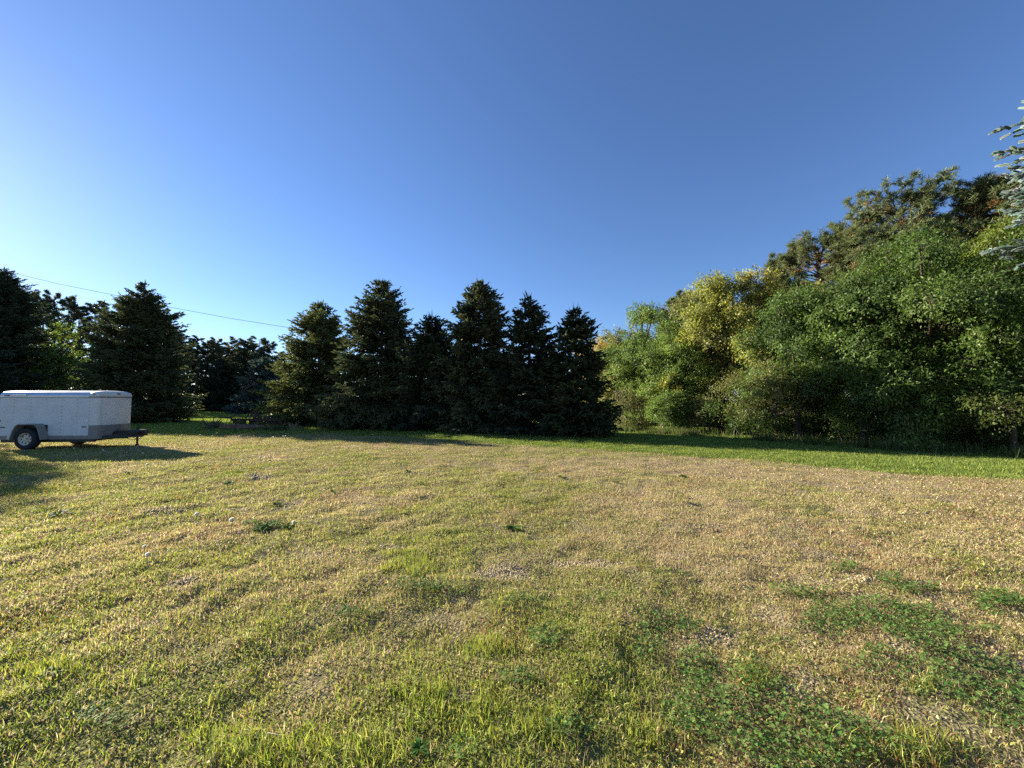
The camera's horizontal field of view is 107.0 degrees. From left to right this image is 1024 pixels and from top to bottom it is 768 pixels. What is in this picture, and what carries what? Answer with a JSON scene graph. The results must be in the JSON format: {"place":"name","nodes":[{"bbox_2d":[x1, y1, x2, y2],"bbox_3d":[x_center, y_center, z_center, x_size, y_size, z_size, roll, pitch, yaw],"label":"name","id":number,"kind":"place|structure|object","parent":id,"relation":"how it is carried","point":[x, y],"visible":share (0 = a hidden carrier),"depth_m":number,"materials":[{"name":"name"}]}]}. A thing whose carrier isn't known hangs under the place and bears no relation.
{"place":"outdoors","nodes":[
{"label":"outdoors","id":0,"kind":"place"},
{"bbox_2d":[2,270,341,334],"bbox_3d":[-32.317,-9.901,35.277,88.238,17.375,0.543,0,-3,6],"label":"overhead wire","id":1,"kind":"object","parent":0,"point":[167,306],"visible":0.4,"depth_m":34.70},
{"bbox_2d":[225,420,249,423],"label":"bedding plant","id":2,"kind":"object","parent":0,"point":[239,422],"visible":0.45,"depth_m":21.91,"materials":[{"name":"green plant"}]},
{"bbox_2d":[274,425,301,430],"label":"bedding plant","id":3,"kind":"object","parent":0,"point":[285,427],"visible":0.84,"depth_m":20.06,"materials":[{"name":"green plant"}]},
{"bbox_2d":[284,422,301,430],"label":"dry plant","id":4,"kind":"object","parent":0,"point":[294,426],"visible":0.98,"depth_m":20.11,"materials":[{"name":"plant"}]},
{"bbox_2d":[0,402,1023,767],"bbox_3d":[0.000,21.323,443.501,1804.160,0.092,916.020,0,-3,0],"label":"ground","id":5,"kind":"structure","parent":0,"point":[456,622],"depth_m":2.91,"materials":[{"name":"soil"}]},
{"bbox_2d":[0,326,23,394],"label":"spruce tree","id":6,"kind":"object","parent":5,"relation":"on","point":[5,383],"visible":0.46,"depth_m":30.05,"materials":[{"name":"green plant"}]},
{"bbox_2d":[23,289,44,345],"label":"pine tree","id":7,"kind":"object","parent":5,"relation":"on","point":[38,292],"visible":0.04,"depth_m":61.22,"materials":[{"name":"green plant"}]},
{"bbox_2d":[0,266,79,390],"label":"spruce tree","id":8,"kind":"object","parent":5,"relation":"on","point":[18,310],"visible":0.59,"depth_m":38.28,"materials":[{"name":"green plant"}]},
{"bbox_2d":[34,293,58,390],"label":"pine tree","id":9,"kind":"object","parent":5,"relation":"on","point":[41,299],"visible":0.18,"depth_m":60.31,"materials":[{"name":"green plant"}]},
{"bbox_2d":[5,320,91,390],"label":"broadleaf tree","id":10,"kind":"object","parent":5,"relation":"on","point":[60,362],"visible":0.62,"depth_m":40.17,"materials":[{"name":"green plant"}]},
{"bbox_2d":[37,665,65,678],"bbox_3d":[-2.603,1.627,2.150,0.116,0.021,0.113,0,-3,0],"label":"weed rosette","id":11,"kind":"object","parent":5,"relation":"on","point":[53,669],"visible":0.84,"depth_m":2.15,"materials":[{"name":"green plant"}]},
{"bbox_2d":[39,289,67,345],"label":"pine tree","id":12,"kind":"object","parent":5,"relation":"on","point":[54,298],"visible":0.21,"depth_m":60.95,"materials":[{"name":"green plant"}]},
{"bbox_2d":[47,508,73,516],"bbox_3d":[-6.175,1.756,5.193,0.247,0.053,0.254,-1,-3,26],"label":"weed rosette","id":13,"kind":"object","parent":5,"relation":"on","point":[54,513],"visible":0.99,"depth_m":5.19,"materials":[{"name":"green plant"}]},
{"bbox_2d":[47,294,83,390],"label":"pine tree","id":14,"kind":"object","parent":5,"relation":"on","point":[69,299],"visible":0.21,"depth_m":60.81,"materials":[{"name":"green plant"}]},
{"bbox_2d":[0,390,148,449],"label":"cargo trailer","id":15,"kind":"object","parent":5,"relation":"on","point":[29,420],"visible":1,"depth_m":12.41,"materials":[{"name":"white paint"}]},
{"bbox_2d":[62,300,92,390],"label":"pine tree","id":16,"kind":"object","parent":5,"relation":"on","point":[76,314],"visible":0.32,"depth_m":60.09,"materials":[{"name":"green plant"}]},
{"bbox_2d":[78,300,108,388],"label":"pine tree","id":17,"kind":"object","parent":5,"relation":"on","point":[90,307],"visible":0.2,"depth_m":60.59,"materials":[{"name":"green plant"}]},
{"bbox_2d":[89,300,117,389],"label":"pine tree","id":18,"kind":"object","parent":5,"relation":"on","point":[103,303],"visible":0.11,"depth_m":59.93,"materials":[{"name":"green plant"}]},
{"bbox_2d":[69,281,207,423],"bbox_3d":[-27.059,-2.370,27.457,8.053,10.644,8.019,0,-3,0],"label":"spruce tree","id":19,"kind":"object","parent":5,"relation":"on","point":[139,361],"visible":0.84,"depth_m":26.50,"materials":[{"name":"green plant"}]},
{"bbox_2d":[168,329,197,407],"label":"pine tree","id":20,"kind":"object","parent":5,"relation":"on","point":[181,339],"visible":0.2,"depth_m":52.59,"materials":[{"name":"green plant"}]},
{"bbox_2d":[179,346,203,398],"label":"pine tree","id":21,"kind":"object","parent":5,"relation":"on","point":[192,368],"visible":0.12,"depth_m":60.17,"materials":[{"name":"green plant"}]},
{"bbox_2d":[186,335,210,411],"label":"pine tree","id":22,"kind":"object","parent":5,"relation":"on","point":[197,369],"visible":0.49,"depth_m":55.71,"materials":[{"name":"green plant"}]},
{"bbox_2d":[190,354,210,407],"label":"pine tree","id":23,"kind":"object","parent":5,"relation":"on","point":[200,373],"visible":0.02,"depth_m":67.26,"materials":[{"name":"green plant"}]},
{"bbox_2d":[194,340,214,399],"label":"pine tree","id":24,"kind":"object","parent":5,"relation":"on","point":[203,353],"visible":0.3,"depth_m":56.67,"materials":[{"name":"green plant"}]},
{"bbox_2d":[200,339,222,407],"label":"pine tree","id":25,"kind":"object","parent":5,"relation":"on","point":[207,353],"visible":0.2,"depth_m":56.60,"materials":[{"name":"green plant"}]},
{"bbox_2d":[202,417,223,428],"bbox_3d":[-16.860,2.227,21.490,1.401,0.733,0.815,0,-3,0],"label":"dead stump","id":26,"kind":"object","parent":5,"relation":"on","point":[213,425],"visible":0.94,"depth_m":21.38,"materials":[{"name":"wood"}]},
{"bbox_2d":[190,362,241,411],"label":"spruce tree","id":27,"kind":"object","parent":5,"relation":"on","point":[206,404],"visible":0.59,"depth_m":55.38,"materials":[{"name":"green plant"}]},
{"bbox_2d":[206,337,231,411],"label":"pine tree","id":28,"kind":"object","parent":5,"relation":"on","point":[218,358],"visible":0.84,"depth_m":55.64,"materials":[{"name":"green plant"}]},
{"bbox_2d":[221,344,240,374],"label":"pine tree","id":29,"kind":"object","parent":5,"relation":"on","point":[226,358],"visible":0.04,"depth_m":61.36,"materials":[{"name":"green plant"}]},
{"bbox_2d":[229,517,234,533],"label":"dandelion","id":30,"kind":"object","parent":5,"relation":"on","point":[232,519],"visible":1,"depth_m":4.41,"materials":[{"name":"white plant"}]},
{"bbox_2d":[220,336,245,404],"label":"pine tree","id":31,"kind":"object","parent":5,"relation":"on","point":[229,348],"visible":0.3,"depth_m":57.62,"materials":[{"name":"green plant"}]},
{"bbox_2d":[227,337,256,404],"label":"pine tree","id":32,"kind":"object","parent":5,"relation":"on","point":[239,351],"visible":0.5,"depth_m":56.50,"materials":[{"name":"green plant"}]},
{"bbox_2d":[219,424,266,428],"bbox_3d":[-15.034,2.374,21.165,2.870,0.220,0.220,0,-3,10],"label":"timber","id":33,"kind":"object","parent":5,"relation":"on","point":[239,426],"visible":0.74,"depth_m":21.12,"materials":[{"name":"brown wood"}]},
{"bbox_2d":[238,341,258,391],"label":"pine tree","id":34,"kind":"object","parent":5,"relation":"on","point":[246,355],"visible":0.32,"depth_m":56.59,"materials":[{"name":"green plant"}]},
{"bbox_2d":[218,412,283,425],"bbox_3d":[-15.417,2.143,22.605,4.078,0.997,1.647,0,-3,0],"label":"picnic table","id":35,"kind":"object","parent":5,"relation":"on","point":[250,419],"visible":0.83,"depth_m":22.20,"materials":[{"name":"wood"}]},
{"bbox_2d":[221,356,283,413],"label":"spruce tree","id":36,"kind":"object","parent":5,"relation":"on","point":[250,384],"visible":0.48,"depth_m":46.46,"materials":[{"name":"green plant"}]},
{"bbox_2d":[247,335,270,378],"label":"pine tree","id":37,"kind":"object","parent":5,"relation":"on","point":[261,350],"visible":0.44,"depth_m":54.70,"materials":[{"name":"green plant"}]},
{"bbox_2d":[251,522,280,530],"bbox_3d":[-3.016,1.731,4.623,0.306,0.055,0.326,-2,-3,39],"label":"weed rosette","id":38,"kind":"object","parent":5,"relation":"on","point":[263,526],"visible":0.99,"depth_m":4.61,"materials":[{"name":"green plant"}]},
{"bbox_2d":[260,341,277,360],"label":"pine tree","id":39,"kind":"object","parent":5,"relation":"on","point":[271,347],"visible":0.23,"depth_m":55.89,"materials":[{"name":"green plant"}]},
{"bbox_2d":[268,351,285,387],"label":"pine tree","id":40,"kind":"object","parent":5,"relation":"on","point":[280,358],"visible":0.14,"depth_m":56.34,"materials":[{"name":"green plant"}]},
{"bbox_2d":[280,522,296,528],"bbox_3d":[-2.744,1.734,4.629,0.188,0.046,0.196,-2,-3,32],"label":"weed rosette","id":41,"kind":"object","parent":5,"relation":"on","point":[288,526],"visible":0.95,"depth_m":4.64,"materials":[{"name":"green plant"}]},
{"bbox_2d":[246,301,359,426],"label":"spruce tree","id":42,"kind":"object","parent":5,"relation":"on","point":[304,379],"visible":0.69,"depth_m":24.24,"materials":[{"name":"green plant"}]},
{"bbox_2d":[302,278,416,431],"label":"spruce tree","id":43,"kind":"object","parent":5,"relation":"on","point":[373,329],"visible":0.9,"depth_m":21.29,"materials":[{"name":"green plant"}]},
{"bbox_2d":[409,736,430,758],"bbox_3d":[-0.411,1.605,1.679,0.099,0.016,0.106,0,-3,0],"label":"weed rosette","id":44,"kind":"object","parent":5,"relation":"on","point":[418,745],"visible":1,"depth_m":1.68,"materials":[{"name":"green plant"}]},
{"bbox_2d":[385,313,455,431],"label":"spruce tree","id":45,"kind":"object","parent":5,"relation":"on","point":[432,339],"visible":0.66,"depth_m":19.92,"materials":[{"name":"green plant"}]},
{"bbox_2d":[424,276,529,434],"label":"spruce tree","id":46,"kind":"object","parent":5,"relation":"on","point":[478,314],"visible":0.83,"depth_m":19.00,"materials":[{"name":"green plant"}]},
{"bbox_2d":[504,525,521,529],"bbox_3d":[0.017,1.765,4.683,0.244,0.042,0.193,-1,-3,19],"label":"weed rosette","id":47,"kind":"object","parent":5,"relation":"on","point":[512,527],"visible":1,"depth_m":4.67,"materials":[{"name":"green plant"}]},
{"bbox_2d":[481,290,578,436],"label":"spruce tree","id":48,"kind":"object","parent":5,"relation":"on","point":[520,377],"visible":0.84,"depth_m":17.93,"materials":[{"name":"green plant"}]},
{"bbox_2d":[76,516,1023,767],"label":"clover cover","id":49,"kind":"object","parent":5,"relation":"on","point":[937,622],"visible":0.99,"depth_m":2.11,"materials":[{"name":"green plant"}]},
{"bbox_2d":[529,303,624,437],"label":"spruce tree","id":50,"kind":"object","parent":5,"relation":"on","point":[596,418],"visible":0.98,"depth_m":16.56,"materials":[{"name":"green plant"}]},
{"bbox_2d":[577,334,615,396],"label":"broadleaf tree","id":51,"kind":"object","parent":5,"relation":"on","point":[600,343],"visible":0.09,"depth_m":30.56,"materials":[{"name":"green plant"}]},
{"bbox_2d":[594,326,644,421],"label":"broadleaf tree","id":52,"kind":"object","parent":5,"relation":"on","point":[611,339],"visible":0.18,"depth_m":25.99,"materials":[{"name":"green plant"}]},
{"bbox_2d":[611,385,655,430],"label":"shrub","id":53,"kind":"object","parent":5,"relation":"on","point":[625,401],"visible":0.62,"depth_m":20.99,"materials":[{"name":"green plant"}]},
{"bbox_2d":[621,402,659,424],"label":"shrub","id":54,"kind":"object","parent":5,"relation":"on","point":[637,414],"visible":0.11,"depth_m":25.78,"materials":[{"name":"green plant"}]},
{"bbox_2d":[601,301,686,422],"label":"broadleaf tree","id":55,"kind":"object","parent":5,"relation":"on","point":[647,315],"visible":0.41,"depth_m":23.87,"materials":[{"name":"green plant"}]},
{"bbox_2d":[615,333,721,427],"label":"broadleaf tree","id":56,"kind":"object","parent":5,"relation":"on","point":[649,392],"visible":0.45,"depth_m":21.30,"materials":[{"name":"green plant"}]},
{"bbox_2d":[637,389,700,430],"bbox_3d":[8.427,1.367,19.803,3.561,2.284,2.524,2,-3,-31],"label":"shrub","id":57,"kind":"object","parent":5,"relation":"on","point":[665,408],"visible":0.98,"depth_m":19.20,"materials":[{"name":"green plant"}]},
{"bbox_2d":[653,289,692,351],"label":"pine tree","id":58,"kind":"object","parent":5,"relation":"on","point":[668,302],"visible":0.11,"depth_m":30.75,"materials":[{"name":"green plant"}]},
{"bbox_2d":[634,315,733,424],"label":"broadleaf tree","id":59,"kind":"object","parent":5,"relation":"on","point":[672,367],"visible":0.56,"depth_m":20.79,"materials":[{"name":"green plant"}]},
{"bbox_2d":[647,394,734,426],"bbox_3d":[11.689,1.575,25.027,6.324,2.424,6.197,0,-3,0],"label":"shrub","id":60,"kind":"object","parent":5,"relation":"on","point":[704,416],"visible":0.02,"depth_m":23.01,"materials":[{"name":"green plant"}]},
{"bbox_2d":[675,393,738,432],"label":"shrub","id":61,"kind":"object","parent":5,"relation":"on","point":[708,408],"visible":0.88,"depth_m":18.56,"materials":[{"name":"green plant"}]},
{"bbox_2d":[663,269,758,430],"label":"broadleaf tree","id":62,"kind":"object","parent":5,"relation":"on","point":[717,291],"visible":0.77,"depth_m":19.53,"materials":[{"name":"green plant"}]},
{"bbox_2d":[690,390,781,427],"bbox_3d":[13.016,1.436,22.219,5.945,2.417,3.716,-1,-3,29],"label":"shrub","id":63,"kind":"object","parent":5,"relation":"on","point":[728,400],"visible":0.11,"depth_m":21.95,"materials":[{"name":"green plant"}]},
{"bbox_2d":[723,398,789,435],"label":"shrub","id":64,"kind":"object","parent":5,"relation":"on","point":[764,424],"visible":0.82,"depth_m":16.35,"materials":[{"name":"green plant"}]},
{"bbox_2d":[696,264,835,414],"bbox_3d":[12.736,-1.823,19.060,6.588,8.578,6.687,0,-3,0],"label":"broadleaf tree","id":65,"kind":"object","parent":5,"relation":"on","point":[756,296],"visible":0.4,"depth_m":18.60,"materials":[{"name":"green plant"}]},
{"bbox_2d":[705,352,845,437],"bbox_3d":[11.347,0.325,16.324,5.046,4.039,4.733,1,-3,-15],"label":"shrub","id":66,"kind":"object","parent":5,"relation":"on","point":[773,397],"visible":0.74,"depth_m":15.66,"materials":[{"name":"green plant"}]},
{"bbox_2d":[761,250,802,427],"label":"pine tree","id":67,"kind":"object","parent":5,"relation":"on","point":[771,263],"visible":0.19,"depth_m":21.72,"materials":[{"name":"green plant"}]},
{"bbox_2d":[741,399,839,432],"bbox_3d":[14.041,1.340,20.054,5.499,2.410,4.598,0,-3,0],"label":"shrub","id":68,"kind":"object","parent":5,"relation":"on","point":[783,415],"visible":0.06,"depth_m":19.89,"materials":[{"name":"green plant"}]},
{"bbox_2d":[729,273,877,436],"bbox_3d":[12.224,-1.018,15.850,5.753,6.681,6.312,-2,-3,33],"label":"broadleaf tree","id":69,"kind":"object","parent":5,"relation":"on","point":[783,328],"visible":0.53,"depth_m":15.32,"materials":[{"name":"green plant"}]},
{"bbox_2d":[778,408,845,438],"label":"shrub","id":70,"kind":"object","parent":5,"relation":"on","point":[812,425],"visible":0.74,"depth_m":15.99,"materials":[{"name":"green plant"}]},
{"bbox_2d":[774,226,866,423],"bbox_3d":[16.967,-2.907,20.721,4.313,10.886,4.697,2,-3,-31],"label":"pine tree","id":71,"kind":"object","parent":5,"relation":"on","point":[801,249],"visible":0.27,"depth_m":20.54,"materials":[{"name":"green plant"}]},
{"bbox_2d":[768,395,883,434],"bbox_3d":[15.063,1.308,18.804,5.190,2.373,5.782,0,-3,0],"label":"shrub","id":72,"kind":"object","parent":5,"relation":"on","point":[816,409],"visible":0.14,"depth_m":16.99,"materials":[{"name":"green plant"}]},
{"bbox_2d":[816,392,893,442],"bbox_3d":[12.667,1.262,14.407,2.404,1.997,2.008,0,-3,0],"label":"shrub","id":73,"kind":"object","parent":5,"relation":"on","point":[849,420],"visible":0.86,"depth_m":14.05,"materials":[{"name":"green plant"}]},
{"bbox_2d":[778,269,948,440],"bbox_3d":[12.997,-1.014,14.388,4.915,6.545,5.029,0,-3,0],"label":"broadleaf tree","id":74,"kind":"object","parent":5,"relation":"on","point":[845,315],"visible":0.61,"depth_m":13.46,"materials":[{"name":"green plant"}]},
{"bbox_2d":[818,205,908,429],"bbox_3d":[17.586,-3.147,19.146,4.076,11.227,4.191,0,-3,0],"label":"pine tree","id":75,"kind":"object","parent":5,"relation":"on","point":[836,228],"visible":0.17,"depth_m":18.76,"materials":[{"name":"green plant"}]},
{"bbox_2d":[819,395,950,435],"bbox_3d":[16.958,1.244,17.627,5.090,2.382,5.018,-1,-3,28],"label":"shrub","id":76,"kind":"object","parent":5,"relation":"on","point":[875,413],"visible":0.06,"depth_m":17.15,"materials":[{"name":"green plant"}]},
{"bbox_2d":[835,163,973,388],"bbox_3d":[18.222,-3.579,17.712,4.869,11.961,4.655,2,-4,-44],"label":"pine tree","id":77,"kind":"object","parent":5,"relation":"on","point":[923,199],"visible":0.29,"depth_m":17.05,"materials":[{"name":"green plant"}]},
{"bbox_2d":[801,219,1023,451],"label":"broadleaf tree","id":78,"kind":"object","parent":5,"relation":"on","point":[975,325],"visible":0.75,"depth_m":11.87,"materials":[{"name":"green plant"}]},
{"bbox_2d":[867,420,960,447],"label":"shrub","id":79,"kind":"object","parent":5,"relation":"on","point":[895,433],"visible":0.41,"depth_m":13.07,"materials":[{"name":"green plant"}]},
{"bbox_2d":[883,362,1023,450],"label":"shrub","id":80,"kind":"object","parent":5,"relation":"on","point":[991,416],"visible":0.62,"depth_m":11.36,"materials":[{"name":"green plant"}]},
{"bbox_2d":[909,237,1000,441],"bbox_3d":[17.506,-1.712,14.774,4.771,7.973,4.947,0,-3,0],"label":"broadleaf tree","id":81,"kind":"object","parent":5,"relation":"on","point":[959,258],"depth_m":14.38,"materials":[{"name":"green plant"}]},
{"bbox_2d":[923,424,996,449],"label":"shrub","id":82,"kind":"object","parent":5,"relation":"on","point":[961,435],"visible":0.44,"depth_m":12.57,"materials":[{"name":"green plant"}]},
{"bbox_2d":[924,172,1023,436],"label":"pine tree","id":83,"kind":"object","parent":5,"relation":"on","point":[965,219],"visible":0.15,"depth_m":16.07,"materials":[{"name":"green plant"}]},
{"bbox_2d":[939,261,1023,439],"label":"broadleaf tree","id":84,"kind":"object","parent":5,"relation":"on","point":[1000,343],"visible":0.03,"depth_m":12.18,"materials":[{"name":"green plant"}]},
{"bbox_2d":[943,170,1023,266],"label":"pine tree","id":85,"kind":"object","parent":5,"relation":"on","point":[1000,183],"visible":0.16,"depth_m":15.41,"materials":[{"name":"green plant"}]},
{"bbox_2d":[949,418,1023,445],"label":"shrub","id":86,"kind":"object","parent":5,"relation":"on","point":[976,427],"visible":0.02,"depth_m":13.97,"materials":[{"name":"green plant"}]},
{"bbox_2d":[957,205,1023,341],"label":"broadleaf tree","id":87,"kind":"object","parent":5,"relation":"on","point":[984,245],"visible":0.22,"depth_m":13.13,"materials":[{"name":"green plant"}]},
{"bbox_2d":[966,419,1023,451],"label":"shrub","id":88,"kind":"object","parent":5,"relation":"on","point":[1005,441],"visible":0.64,"depth_m":11.97,"materials":[{"name":"green plant"}]},
{"bbox_2d":[979,100,1023,269],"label":"blue spruce","id":89,"kind":"object","parent":5,"relation":"on","point":[1017,194],"visible":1,"depth_m":8.08,"materials":[{"name":"grey plant"}]},
{"bbox_2d":[0,0,1023,400],"label":"sky","id":90,"kind":"structure","parent":0,"point":[260,161],"materials":[{"name":"blue"}]},
{"bbox_2d":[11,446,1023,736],"bbox_3d":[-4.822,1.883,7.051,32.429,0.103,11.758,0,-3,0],"label":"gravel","id":91,"kind":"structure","parent":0,"point":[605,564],"depth_m":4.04,"materials":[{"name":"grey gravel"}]},
{"bbox_2d":[613,423,1023,458],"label":"rank grass","id":92,"kind":"structure","parent":0,"point":[879,444],"depth_m":13.13,"materials":[{"name":"green plant"}]}
]}

